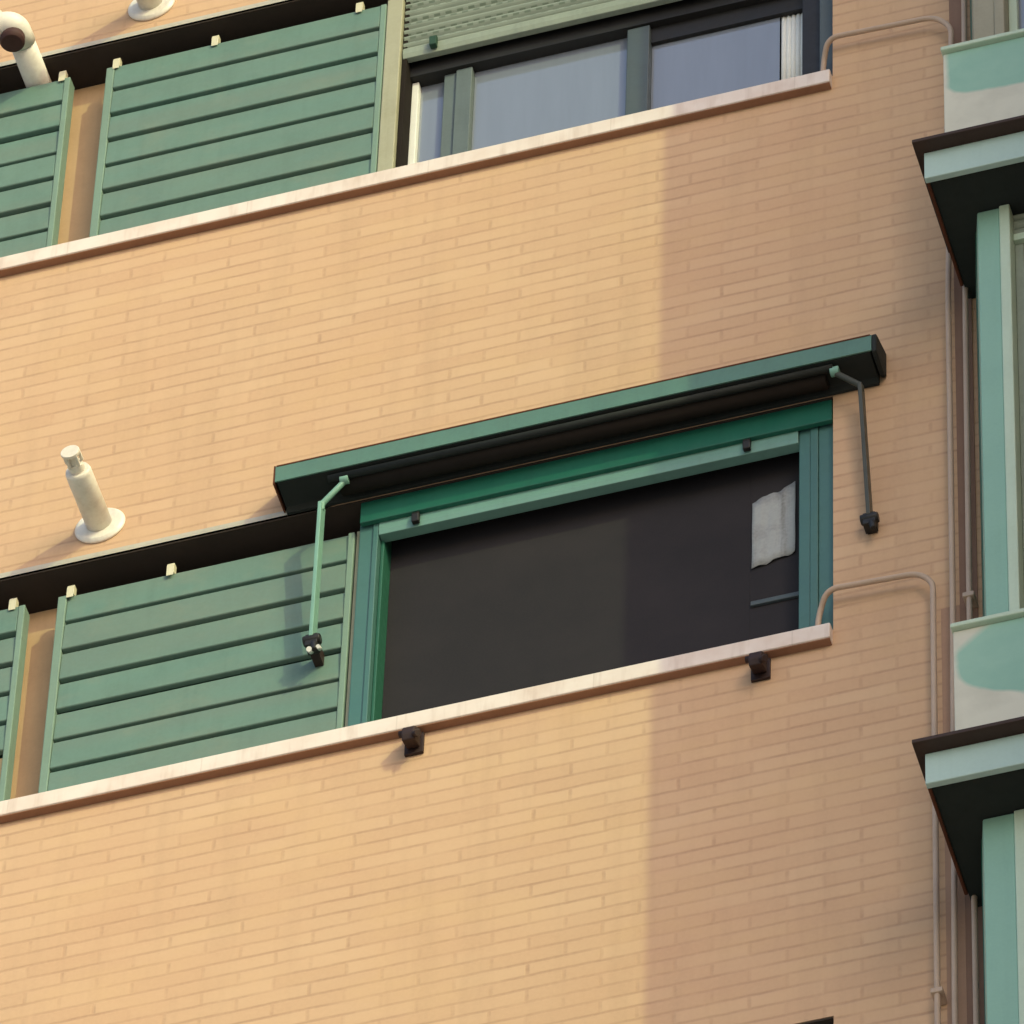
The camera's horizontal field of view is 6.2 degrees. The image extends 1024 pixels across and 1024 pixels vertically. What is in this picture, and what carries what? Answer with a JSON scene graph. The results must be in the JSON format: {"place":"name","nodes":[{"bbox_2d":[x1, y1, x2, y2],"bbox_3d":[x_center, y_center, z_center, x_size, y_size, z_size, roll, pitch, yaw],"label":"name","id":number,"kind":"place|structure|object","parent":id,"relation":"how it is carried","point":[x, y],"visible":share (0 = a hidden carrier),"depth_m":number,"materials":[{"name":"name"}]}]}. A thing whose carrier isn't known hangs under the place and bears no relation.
{"place":"outdoors","nodes":[
{"label":"outdoors","id":0,"kind":"place"},
{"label":"ground","id":1,"kind":"structure","parent":0,"visible":0},
{"bbox_2d":[0,0,1023,1023],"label":"apartment building","id":2,"kind":"structure","parent":1,"relation":"on","point":[246,246],"depth_m":29.39,"materials":[{"name":"beige brick"}]},
{"bbox_2d":[0,10,51,87],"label":"flue pipe","id":3,"kind":"object","parent":2,"relation":"attached to","point":[17,39],"visible":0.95,"depth_m":32.10,"materials":[{"name":"white plastic"}]},
{"bbox_2d":[61,445,125,543],"bbox_3d":[-1.344,-0.073,29.886,0.168,0.168,0.311,-12,-54,11],"label":"vent pipe","id":4,"kind":"object","parent":2,"relation":"attached to","point":[99,521],"visible":1,"depth_m":29.89,"materials":[{"name":"white plastic"}]},
{"bbox_2d":[128,0,174,20],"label":"vent pipe","id":5,"kind":"object","parent":2,"relation":"attached to","point":[142,10],"visible":1,"depth_m":32.22,"materials":[{"name":"white plastic"}]},
{"bbox_2d":[398,726,424,756],"bbox_3d":[-0.301,0.672,28.586,0.074,0.097,0.088,-12,-54,11],"label":"wall hook","id":6,"kind":"object","parent":2,"relation":"attached to","point":[413,738],"depth_m":28.57,"materials":[{"name":"brown metal"}]},
{"bbox_2d":[273,334,886,666],"bbox_3d":[0.203,-0.030,29.270,1.955,0.933,0.174,-12,-54,11],"label":"awning","id":7,"kind":"object","parent":2,"relation":"attached to","point":[320,483],"visible":1,"depth_m":29.48,"materials":[{"name":"green paint"}]},
{"bbox_2d":[345,400,832,726],"bbox_3d":[0.251,0.211,29.114,1.550,1.143,0.136,-12,-54,11],"label":"window","id":8,"kind":"structure","parent":2,"relation":"in","point":[718,535],"depth_m":29.25,"materials":[{"name":"green metal"}]},
{"bbox_2d":[377,0,832,171],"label":"window","id":9,"kind":"structure","parent":2,"relation":"in","point":[459,76],"depth_m":31.44,"materials":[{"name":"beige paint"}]},
{"bbox_2d":[745,651,770,682],"bbox_3d":[0.737,0.444,28.376,0.074,0.097,0.088,-12,-54,11],"label":"wall hook","id":10,"kind":"object","parent":2,"relation":"attached to","point":[759,662],"depth_m":28.36,"materials":[{"name":"brown metal"}]},
{"bbox_2d":[815,572,946,1023],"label":"wall pipe","id":11,"kind":"object","parent":2,"relation":"attached to","point":[938,995],"depth_m":27.93,"materials":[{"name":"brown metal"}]},
{"bbox_2d":[820,16,957,1023],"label":"wall pipe","id":12,"kind":"object","parent":2,"relation":"attached to","point":[954,910],"depth_m":28.79,"materials":[{"name":"brown metal"}]},
{"bbox_2d":[961,0,979,1023],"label":"wall pipe","id":13,"kind":"object","parent":2,"relation":"attached to","point":[969,598],"depth_m":28.63,"materials":[{"name":"brown metal"}]}
]}

